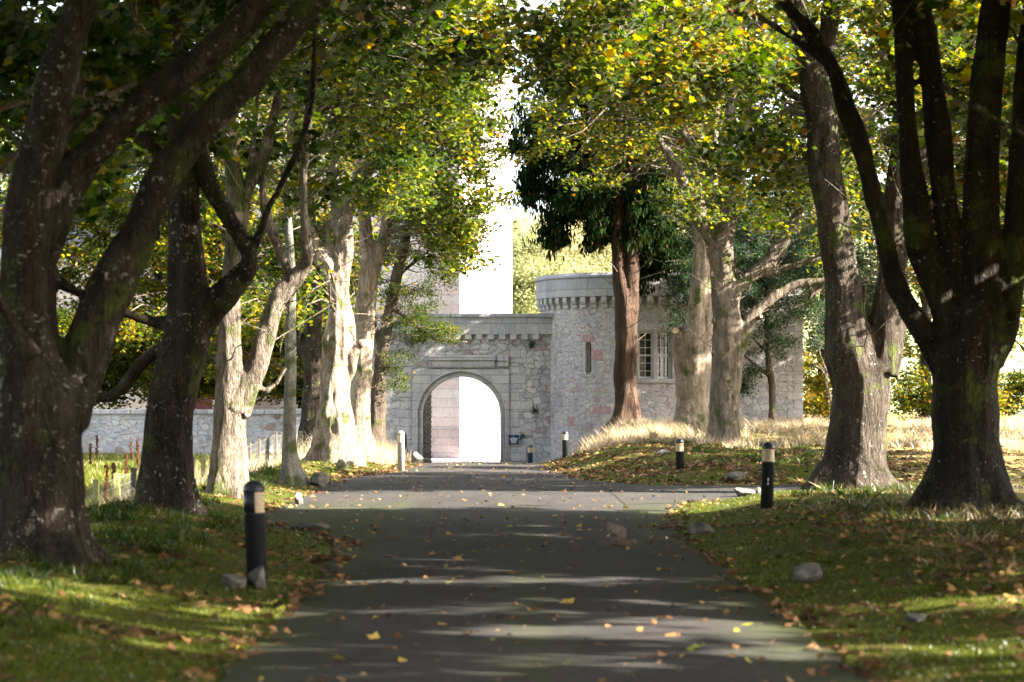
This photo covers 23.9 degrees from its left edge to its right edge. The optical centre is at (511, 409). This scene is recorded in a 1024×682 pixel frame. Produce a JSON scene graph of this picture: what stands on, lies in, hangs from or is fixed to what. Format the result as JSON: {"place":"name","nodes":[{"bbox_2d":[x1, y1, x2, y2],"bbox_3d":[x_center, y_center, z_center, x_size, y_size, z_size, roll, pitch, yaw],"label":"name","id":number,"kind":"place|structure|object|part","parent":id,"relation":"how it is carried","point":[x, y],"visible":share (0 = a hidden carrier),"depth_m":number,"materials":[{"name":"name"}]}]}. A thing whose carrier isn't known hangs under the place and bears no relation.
{"place":"outdoors","nodes":[
{"label":"outdoors","id":0,"kind":"place"},
{"bbox_2d":[86,446,305,506],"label":"tall grass","id":1,"kind":"structure","parent":0,"point":[279,459],"depth_m":54.79,"materials":[{"name":"green plant"}]},
{"bbox_2d":[356,9,365,20],"bbox_3d":[-1.697,-4.406,26.993,0.059,0.126,0.148,0,0,42],"label":"falling leaf","id":2,"kind":"object","parent":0,"point":[360,15],"visible":1,"depth_m":27.00,"materials":[{"name":"brown plant"}]},
{"bbox_2d":[431,458,499,462],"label":"courtyard","id":3,"kind":"structure","parent":0,"point":[475,460],"depth_m":104.26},
{"bbox_2d":[0,0,1022,217],"label":"sky","id":4,"kind":"structure","parent":0,"point":[535,3],"materials":[{"name":"white"}]},
{"bbox_2d":[0,412,1023,681],"bbox_3d":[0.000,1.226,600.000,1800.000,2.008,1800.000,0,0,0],"label":"ground","id":5,"kind":"structure","parent":0,"point":[698,516],"depth_m":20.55,"materials":[{"name":"green plant"}]},
{"bbox_2d":[0,81,139,381],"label":"background tree","id":6,"kind":"object","parent":5,"relation":"on","point":[64,318],"visible":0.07,"depth_m":96.03,"materials":[{"name":"green plant"}]},
{"bbox_2d":[87,443,91,473],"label":"dock stalk","id":7,"kind":"object","parent":5,"relation":"on","point":[90,453],"visible":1,"depth_m":65.98,"materials":[{"name":"brown plant"}]},
{"bbox_2d":[95,435,98,458],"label":"dock stalk","id":8,"kind":"object","parent":5,"relation":"on","point":[96,449],"visible":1,"depth_m":73.99,"materials":[{"name":"brown plant"}]},
{"bbox_2d":[104,464,108,502],"bbox_3d":[-7.548,1.568,45.002,0.104,1.100,0.112,0,0,0],"label":"dock stalk","id":9,"kind":"object","parent":5,"relation":"on","point":[106,466],"visible":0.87,"depth_m":44.98,"materials":[{"name":"brown plant"}]},
{"bbox_2d":[0,196,223,414],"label":"castle range","id":10,"kind":"structure","parent":5,"relation":"on","point":[135,405],"depth_m":113.00,"materials":[{"name":"stone"}]},
{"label":"door","id":11,"kind":"part","parent":10,"relation":"part of","materials":[{"name":"red wood"}]},
{"bbox_2d":[111,462,115,490],"bbox_3d":[-8.566,1.572,52.002,0.103,0.865,0.113,0,0,0],"label":"dock stalk","id":12,"kind":"object","parent":5,"relation":"on","point":[113,466],"visible":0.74,"depth_m":51.98,"materials":[{"name":"brown plant"}]},
{"bbox_2d":[124,453,127,475],"bbox_3d":[-9.576,1.480,60.000,0.109,0.816,0.110,0,0,0],"label":"dock stalk","id":13,"kind":"object","parent":5,"relation":"on","point":[125,463],"visible":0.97,"depth_m":59.98,"materials":[{"name":"brown plant"}]},
{"bbox_2d":[128,441,132,460],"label":"dock stalk","id":14,"kind":"object","parent":5,"relation":"on","point":[131,454],"visible":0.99,"depth_m":69.98,"materials":[{"name":"brown plant"}]},
{"bbox_2d":[135,438,139,475],"bbox_3d":[-9.597,1.304,62.001,0.115,1.146,0.107,0,0,0],"label":"dock stalk","id":15,"kind":"object","parent":5,"relation":"on","point":[137,449],"visible":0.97,"depth_m":61.99,"materials":[{"name":"brown plant"}]},
{"bbox_2d":[57,104,264,414],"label":"background tree","id":16,"kind":"object","parent":5,"relation":"on","point":[146,283],"visible":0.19,"depth_m":95.88,"materials":[{"name":"green plant"}]},
{"bbox_2d":[0,0,329,566],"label":"avenue tree","id":17,"kind":"object","parent":5,"relation":"on","point":[51,380],"visible":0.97,"depth_m":20.86,"materials":[{"name":"brown plant"}]},
{"bbox_2d":[83,450,279,506],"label":"field grass","id":18,"kind":"structure","parent":5,"relation":"on","point":[96,469],"depth_m":65.92,"materials":[{"name":"green plant"}]},
{"bbox_2d":[82,409,300,454],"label":"boundary wall","id":19,"kind":"structure","parent":5,"relation":"on","point":[116,433],"depth_m":90.20,"materials":[{"name":"stone"}]},
{"bbox_2d":[87,431,302,504],"bbox_3d":[-6.421,1.599,51.495,0.687,1.985,43.108,0,0,-1],"label":"wire fence","id":20,"kind":"object","parent":5,"relation":"on","point":[131,482],"visible":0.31,"depth_m":50.95,"materials":[{"name":"beige wood"}]},
{"bbox_2d":[0,0,409,515],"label":"avenue tree","id":21,"kind":"object","parent":5,"relation":"on","point":[198,310],"visible":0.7,"depth_m":31.87,"materials":[{"name":"brown plant"}]},
{"bbox_2d":[115,87,333,406],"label":"background tree","id":22,"kind":"object","parent":5,"relation":"on","point":[248,306],"visible":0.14,"depth_m":93.58,"materials":[{"name":"green plant"}]},
{"bbox_2d":[222,574,246,588],"bbox_3d":[-2.397,1.491,20.893,0.217,0.145,0.169,0,0,12],"label":"rock","id":23,"kind":"object","parent":5,"relation":"on","point":[238,581],"visible":0.95,"depth_m":20.85,"materials":[{"name":"stone"}]},
{"bbox_2d":[243,480,267,586],"bbox_3d":[-2.267,1.194,21.400,0.198,1.140,0.198,-2,0,0],"label":"bollard","id":24,"kind":"object","parent":5,"relation":"on","point":[255,522],"visible":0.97,"depth_m":21.32,"materials":[{"name":"black metal"}]},
{"bbox_2d":[248,565,265,589],"bbox_3d":[-2.219,1.478,21.046,0.156,0.241,0.119,0,0,-6],"label":"rock","id":25,"kind":"object","parent":5,"relation":"on","point":[256,577],"visible":0.94,"depth_m":21.03,"materials":[{"name":"stone"}]},
{"bbox_2d":[37,0,536,499],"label":"avenue tree","id":26,"kind":"object","parent":5,"relation":"on","point":[239,381],"visible":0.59,"depth_m":41.45,"materials":[{"name":"green plant"}]},
{"bbox_2d":[200,21,392,456],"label":"avenue tree","id":27,"kind":"object","parent":5,"relation":"on","point":[310,350],"visible":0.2,"depth_m":73.80,"materials":[{"name":"green plant"}]},
{"bbox_2d":[295,492,302,503],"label":"rock","id":28,"kind":"object","parent":5,"relation":"on","point":[298,498],"visible":0.91,"depth_m":40.94,"materials":[{"name":"stone"}]},
{"bbox_2d":[297,522,330,530],"bbox_3d":[-2.617,1.560,31.997,0.441,0.142,0.296,0,0,22],"label":"rock","id":29,"kind":"object","parent":5,"relation":"on","point":[311,526],"visible":0.91,"depth_m":31.92,"materials":[{"name":"stone"}]},
{"bbox_2d":[310,472,328,486],"bbox_3d":[-3.989,1.447,49.968,0.412,0.308,0.274,0,0,-2],"label":"rock","id":30,"kind":"object","parent":5,"relation":"on","point":[319,479],"visible":0.95,"depth_m":49.92,"materials":[{"name":"stone"}]},
{"bbox_2d":[245,124,411,414],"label":"background tree","id":31,"kind":"object","parent":5,"relation":"on","point":[355,276],"visible":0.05,"depth_m":95.10,"materials":[{"name":"green plant"}]},
{"bbox_2d":[335,459,346,469],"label":"rock","id":32,"kind":"object","parent":5,"relation":"on","point":[340,464],"visible":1,"depth_m":59.95,"materials":[{"name":"stone"}]},
{"bbox_2d":[259,457,423,478],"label":"leaf litter","id":33,"kind":"object","parent":5,"relation":"on","point":[358,473],"visible":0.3,"depth_m":60.33,"materials":[{"name":"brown plant"}]},
{"bbox_2d":[192,4,498,485],"bbox_3d":[-2.732,-5.942,52.521,11.704,15.698,9.104,0,0,-38],"label":"avenue tree","id":34,"kind":"object","parent":5,"relation":"on","point":[292,470],"visible":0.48,"depth_m":49.93,"materials":[{"name":"green plant"}]},
{"bbox_2d":[297,429,411,463],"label":"tree foot grass","id":35,"kind":"object","parent":5,"relation":"on","point":[385,452],"visible":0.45,"depth_m":68.49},
{"bbox_2d":[241,1,511,458],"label":"castle keep","id":36,"kind":"structure","parent":5,"relation":"on","point":[465,418],"depth_m":109.23,"materials":[{"name":"white stone"}]},
{"bbox_2d":[234,0,528,465],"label":"avenue tree","id":37,"kind":"object","parent":5,"relation":"on","point":[334,436],"visible":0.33,"depth_m":63.25,"materials":[{"name":"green plant"}]},
{"bbox_2d":[397,431,404,470],"bbox_3d":[-2.893,1.190,63.000,0.198,1.280,0.198,0,0,0],"label":"bollard","id":38,"kind":"object","parent":5,"relation":"on","point":[400,450],"visible":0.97,"depth_m":62.92,"materials":[{"name":"grey paint"}]},
{"bbox_2d":[404,433,408,460],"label":"guard stone","id":39,"kind":"object","parent":5,"relation":"on","point":[405,442],"visible":0.6,"depth_m":89.22,"materials":[{"name":"stone"}]},
{"bbox_2d":[411,451,423,463],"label":"rock","id":40,"kind":"object","parent":5,"relation":"on","point":[417,457],"visible":0.94,"depth_m":69.88,"materials":[{"name":"stone"}]},
{"bbox_2d":[309,0,537,455],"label":"avenue tree","id":41,"kind":"object","parent":5,"relation":"on","point":[461,234],"visible":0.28,"depth_m":70.62,"materials":[{"name":"green plant"}]},
{"bbox_2d":[349,119,518,446],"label":"avenue tree","id":42,"kind":"object","parent":5,"relation":"on","point":[380,383],"visible":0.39,"depth_m":79.80,"materials":[{"name":"green plant"}]},
{"bbox_2d":[373,313,552,462],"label":"gate wall","id":43,"kind":"structure","parent":5,"relation":"on","point":[503,363],"depth_m":89.98,"materials":[{"name":"stone"}]},
{"bbox_2d":[423,394,431,462],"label":"iron gate","id":44,"kind":"structure","parent":43,"relation":"attached to","point":[427,431],"depth_m":91.39,"materials":[{"name":"black metal"}]},
{"bbox_2d":[509,435,518,443],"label":"notice sign","id":45,"kind":"object","parent":43,"relation":"attached to","point":[513,439],"visible":1,"depth_m":89.88,"materials":[{"name":"metal"}]},
{"bbox_2d":[525,338,535,348],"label":"wall fern","id":46,"kind":"object","parent":43,"relation":"attached to","point":[530,345],"depth_m":89.94,"materials":[{"name":"green plant"}]},
{"bbox_2d":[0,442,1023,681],"bbox_3d":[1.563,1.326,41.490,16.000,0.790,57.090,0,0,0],"label":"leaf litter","id":47,"kind":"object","parent":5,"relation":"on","point":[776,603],"visible":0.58,"depth_m":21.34,"materials":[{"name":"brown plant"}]},
{"bbox_2d":[528,445,532,462],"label":"bollard","id":48,"kind":"object","parent":5,"relation":"on","point":[530,453],"visible":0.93,"depth_m":87.92,"materials":[{"name":"metal"}]},
{"bbox_2d":[562,431,567,457],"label":"bollard","id":49,"kind":"object","parent":5,"relation":"on","point":[565,444],"visible":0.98,"depth_m":75.92,"materials":[{"name":"black metal"}]},
{"bbox_2d":[485,1,691,432],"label":"cedar tree","id":50,"kind":"object","parent":5,"relation":"on","point":[622,225],"visible":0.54,"depth_m":83.72,"materials":[{"name":"green plant"}]},
{"bbox_2d":[534,272,712,459],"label":"round tower","id":51,"kind":"structure","parent":5,"relation":"on","point":[580,307],"depth_m":88.42,"materials":[{"name":"stone"}]},
{"bbox_2d":[589,343,590,372],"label":"window","id":52,"kind":"structure","parent":51,"relation":"in","point":[589,343],"depth_m":88.75,"materials":[{"name":"grey glass"}]},
{"bbox_2d":[638,332,651,378],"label":"window","id":53,"kind":"structure","parent":51,"relation":"in","point":[644,343],"depth_m":88.32,"materials":[{"name":"white paint"}]},
{"bbox_2d":[657,332,669,378],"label":"window","id":54,"kind":"structure","parent":51,"relation":"in","point":[663,366],"depth_m":88.42,"materials":[{"name":"white paint"}]},
{"bbox_2d":[572,415,704,453],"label":"dry grass","id":55,"kind":"structure","parent":5,"relation":"on","point":[613,436],"depth_m":75.29,"materials":[{"name":"beige plant"}]},
{"bbox_2d":[654,449,671,454],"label":"rock","id":56,"kind":"object","parent":5,"relation":"on","point":[664,451],"visible":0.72,"depth_m":61.90,"materials":[{"name":"stone"}]},
{"bbox_2d":[575,0,773,429],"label":"avenue tree","id":57,"kind":"object","parent":5,"relation":"on","point":[692,355],"visible":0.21,"depth_m":79.68,"materials":[{"name":"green plant"}]},
{"bbox_2d":[675,438,683,469],"bbox_3d":[3.752,1.092,54.000,0.198,0.897,0.198,-2,0,0],"label":"bollard","id":58,"kind":"object","parent":5,"relation":"on","point":[679,442],"visible":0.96,"depth_m":53.92,"materials":[{"name":"black metal"}]},
{"bbox_2d":[624,96,765,270],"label":"background tree","id":59,"kind":"object","parent":5,"relation":"on","point":[679,203],"visible":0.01,"depth_m":117.83,"materials":[{"name":"green plant"}]},
{"bbox_2d":[647,183,751,367],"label":"evergreen tree","id":60,"kind":"object","parent":5,"relation":"on","point":[685,284],"visible":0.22,"depth_m":84.86,"materials":[{"name":"green plant"}]},
{"bbox_2d":[689,520,714,533],"bbox_3d":[2.403,1.481,30.494,0.334,0.169,0.210,0,0,24],"label":"rock","id":61,"kind":"object","parent":5,"relation":"on","point":[696,527],"visible":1,"depth_m":30.44,"materials":[{"name":"stone"}]},
{"bbox_2d":[508,0,947,443],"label":"avenue tree","id":62,"kind":"object","parent":5,"relation":"on","point":[715,227],"visible":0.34,"depth_m":71.56,"materials":[{"name":"green plant"}]},
{"bbox_2d":[437,0,1023,490],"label":"avenue tree","id":63,"kind":"object","parent":5,"relation":"on","point":[621,50],"visible":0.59,"depth_m":45.45,"materials":[{"name":"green plant"}]},
{"bbox_2d":[725,471,744,481],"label":"rock","id":64,"kind":"object","parent":5,"relation":"on","point":[734,476],"visible":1,"depth_m":51.43,"materials":[{"name":"stone"}]},
{"bbox_2d":[733,487,755,496],"bbox_3d":[4.251,1.546,44.273,0.442,0.231,0.419,0,0,-44],"label":"rock","id":65,"kind":"object","parent":5,"relation":"on","point":[739,492],"visible":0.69,"depth_m":44.15,"materials":[{"name":"stone"}]},
{"bbox_2d":[760,442,774,508],"bbox_3d":[3.699,1.049,35.000,0.198,1.171,0.198,2,0,0],"label":"bollard","id":66,"kind":"object","parent":5,"relation":"on","point":[767,475],"visible":0.95,"depth_m":34.92,"materials":[{"name":"black metal"}]},
{"bbox_2d":[733,205,807,424],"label":"castle wing","id":67,"kind":"structure","parent":5,"relation":"on","point":[788,378],"depth_m":89.20,"materials":[{"name":"grey stone"}]},
{"bbox_2d":[548,424,1023,484],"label":"leaf litter","id":68,"kind":"object","parent":5,"relation":"on","point":[644,471],"visible":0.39,"depth_m":58.00,"materials":[{"name":"plant"}]},
{"bbox_2d":[733,164,872,425],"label":"evergreen tree","id":69,"kind":"object","parent":5,"relation":"on","point":[761,245],"visible":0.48,"depth_m":85.59,"materials":[{"name":"green plant"}]},
{"bbox_2d":[794,562,822,581],"bbox_3d":[2.695,1.492,21.995,0.255,0.211,0.165,0,0,15],"label":"rock","id":70,"kind":"object","parent":5,"relation":"on","point":[808,571],"visible":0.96,"depth_m":21.95,"materials":[{"name":"stone"}]},
{"bbox_2d":[803,352,831,420],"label":"bush","id":71,"kind":"object","parent":5,"relation":"on","point":[815,396],"visible":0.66,"depth_m":96.74,"materials":[{"name":"yellow plant"}]},
{"bbox_2d":[803,270,831,419],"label":"evergreen tree","id":72,"kind":"object","parent":5,"relation":"on","point":[816,321],"visible":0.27,"depth_m":93.09,"materials":[{"name":"green plant"}]},
{"bbox_2d":[752,49,887,421],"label":"background tree","id":73,"kind":"object","parent":5,"relation":"on","point":[817,353],"visible":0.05,"depth_m":100.35,"materials":[{"name":"green plant"}]},
{"bbox_2d":[665,414,1023,450],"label":"meadow grass","id":74,"kind":"structure","parent":5,"relation":"on","point":[1005,423],"depth_m":76.53,"materials":[{"name":"beige plant"}]},
{"bbox_2d":[666,0,1023,511],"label":"avenue tree","id":75,"kind":"object","parent":5,"relation":"on","point":[968,267],"visible":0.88,"depth_m":31.85,"materials":[{"name":"brown plant"}]},
{"bbox_2d":[825,387,897,417],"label":"bush","id":76,"kind":"object","parent":5,"relation":"on","point":[889,406],"depth_m":98.94,"materials":[{"name":"green plant"}]},
{"bbox_2d":[818,203,910,343],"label":"evergreen tree","id":77,"kind":"object","parent":5,"relation":"on","point":[869,290],"visible":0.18,"depth_m":87.36,"materials":[{"name":"green plant"}]},
{"bbox_2d":[768,487,1023,593],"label":"bank grass","id":78,"kind":"structure","parent":5,"relation":"on","point":[954,529],"depth_m":26.80,"materials":[{"name":"green plant"}]},
{"bbox_2d":[889,374,931,420],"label":"bush","id":79,"kind":"object","parent":5,"relation":"on","point":[910,399],"visible":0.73,"depth_m":94.67,"materials":[{"name":"green plant"}]},
{"bbox_2d":[904,613,926,623],"bbox_3d":[2.928,1.520,17.597,0.159,0.073,0.108,0,0,31],"label":"rock","id":80,"kind":"object","parent":5,"relation":"on","point":[913,618],"visible":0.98,"depth_m":17.57,"materials":[{"name":"stone"}]},
{"bbox_2d":[810,476,1023,536],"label":"meadow grass","id":81,"kind":"structure","parent":5,"relation":"on","point":[974,510],"depth_m":30.73,"materials":[{"name":"green plant"}]},
{"bbox_2d":[841,19,1019,421],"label":"background tree","id":82,"kind":"object","parent":5,"relation":"on","point":[923,368],"visible":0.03,"depth_m":97.30,"materials":[{"name":"green plant"}]},
{"bbox_2d":[876,49,1023,138],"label":"woodland tree","id":83,"kind":"object","parent":5,"relation":"on","point":[981,109],"visible":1,"depth_m":20.21,"materials":[{"name":"brown plant"}]},
{"bbox_2d":[942,29,1023,361],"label":"background tree","id":84,"kind":"object","parent":5,"relation":"on","point":[1020,333],"visible":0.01,"depth_m":96.59,"materials":[{"name":"green plant"}]},
{"bbox_2d":[954,166,1023,351],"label":"background tree","id":85,"kind":"object","parent":5,"relation":"on","point":[1020,345],"visible":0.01,"depth_m":115.23,"materials":[{"name":"yellow plant"}]},
{"bbox_2d":[997,366,1023,415],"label":"bush","id":86,"kind":"object","parent":5,"relation":"on","point":[1014,377],"visible":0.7,"depth_m":94.85,"materials":[{"name":"green plant"}]},
{"bbox_2d":[997,369,1023,417],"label":"bush","id":87,"kind":"object","parent":5,"relation":"on","point":[1006,401],"visible":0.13,"depth_m":94.00,"materials":[{"name":"yellow plant"}]},
{"bbox_2d":[1012,15,1023,41],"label":"woodland tree","id":88,"kind":"object","parent":5,"relation":"on","point":[1019,19],"visible":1,"depth_m":31.36,"materials":[{"name":"green plant"}]},
{"bbox_2d":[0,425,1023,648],"bbox_3d":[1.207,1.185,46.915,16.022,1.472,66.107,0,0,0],"label":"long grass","id":89,"kind":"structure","parent":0,"point":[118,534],"depth_m":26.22,"materials":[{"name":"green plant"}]},
{"bbox_2d":[221,463,869,681],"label":"road","id":90,"kind":"structure","parent":0,"point":[319,639],"depth_m":20.25,"materials":[{"name":"grey asphalt"}]},
{"bbox_2d":[332,654,344,659],"bbox_3d":[-1.096,1.594,15.408,0.115,0.058,0.104,9,-13,16],"label":"fallen leaf","id":91,"kind":"object","parent":90,"relation":"on","point":[335,656],"visible":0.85,"depth_m":15.40,"materials":[{"name":"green plant"}]},
{"bbox_2d":[367,631,379,638],"bbox_3d":[-0.948,1.598,16.802,0.148,0.080,0.129,8,10,-29],"label":"fallen leaf","id":92,"kind":"object","parent":90,"relation":"on","point":[374,635],"visible":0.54,"depth_m":16.81,"materials":[{"name":"yellow plant"}]},
{"bbox_2d":[398,657,407,661],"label":"fallen leaf","id":93,"kind":"object","parent":90,"relation":"on","point":[400,659],"visible":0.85,"depth_m":15.26,"materials":[{"name":"yellow plant"}]},
{"bbox_2d":[453,555,462,559],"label":"fallen leaf","id":94,"kind":"object","parent":90,"relation":"on","point":[458,557],"visible":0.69,"depth_m":25.42,"materials":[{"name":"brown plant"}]},
{"bbox_2d":[258,462,827,681],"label":"leaf scatter","id":95,"kind":"object","parent":90,"relation":"on","point":[690,648],"visible":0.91,"depth_m":21.51,"materials":[{"name":"brown plant"}]},
{"bbox_2d":[559,598,573,602],"bbox_3d":[0.453,1.599,19.820,0.134,0.111,0.126,0,0,-25],"label":"fallen leaf","id":96,"kind":"object","parent":90,"relation":"on","point":[570,600],"visible":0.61,"depth_m":19.83,"materials":[{"name":"yellow plant"}]},
{"bbox_2d":[603,522,637,546],"bbox_3d":[0.945,1.087,21.047,0.300,0.222,0.213,0,0,0],"label":"bird","id":97,"kind":"object","parent":90,"relation":"on","point":[620,540],"visible":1,"depth_m":20.97},
{"bbox_2d":[665,632,679,635],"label":"fallen leaf","id":98,"kind":"object","parent":90,"relation":"on","point":[673,634],"visible":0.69,"depth_m":16.97,"materials":[{"name":"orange plant"}]},
{"bbox_2d":[512,214,1023,412],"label":"hill","id":99,"kind":"structure","parent":0,"point":[1010,364],"depth_m":238.98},
{"bbox_2d":[512,210,538,232],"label":"distant tree","id":100,"kind":"object","parent":99,"relation":"on","point":[517,222],"visible":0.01,"depth_m":263.11,"materials":[{"name":"yellow plant"}]},
{"bbox_2d":[512,228,585,313],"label":"distant tree","id":101,"kind":"object","parent":99,"relation":"on","point":[524,300],"visible":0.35,"depth_m":232.77,"materials":[{"name":"green plant"}]},
{"bbox_2d":[512,220,603,309],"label":"distant tree","id":102,"kind":"object","parent":99,"relation":"on","point":[589,270],"visible":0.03,"depth_m":248.29,"materials":[{"name":"yellow plant"}]},
{"bbox_2d":[516,215,611,273],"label":"distant tree","id":103,"kind":"object","parent":99,"relation":"on","point":[598,262],"visible":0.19,"depth_m":253.09,"materials":[{"name":"yellow plant"}]},
{"bbox_2d":[550,229,611,271],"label":"distant tree","id":104,"kind":"object","parent":99,"relation":"on","point":[604,256],"visible":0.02,"depth_m":256.89,"materials":[{"name":"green plant"}]},
{"bbox_2d":[600,483,1022,504],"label":"side road","id":105,"kind":"structure","parent":0,"point":[635,493],"depth_m":46.79,"materials":[{"name":"grey asphalt"}]}
]}

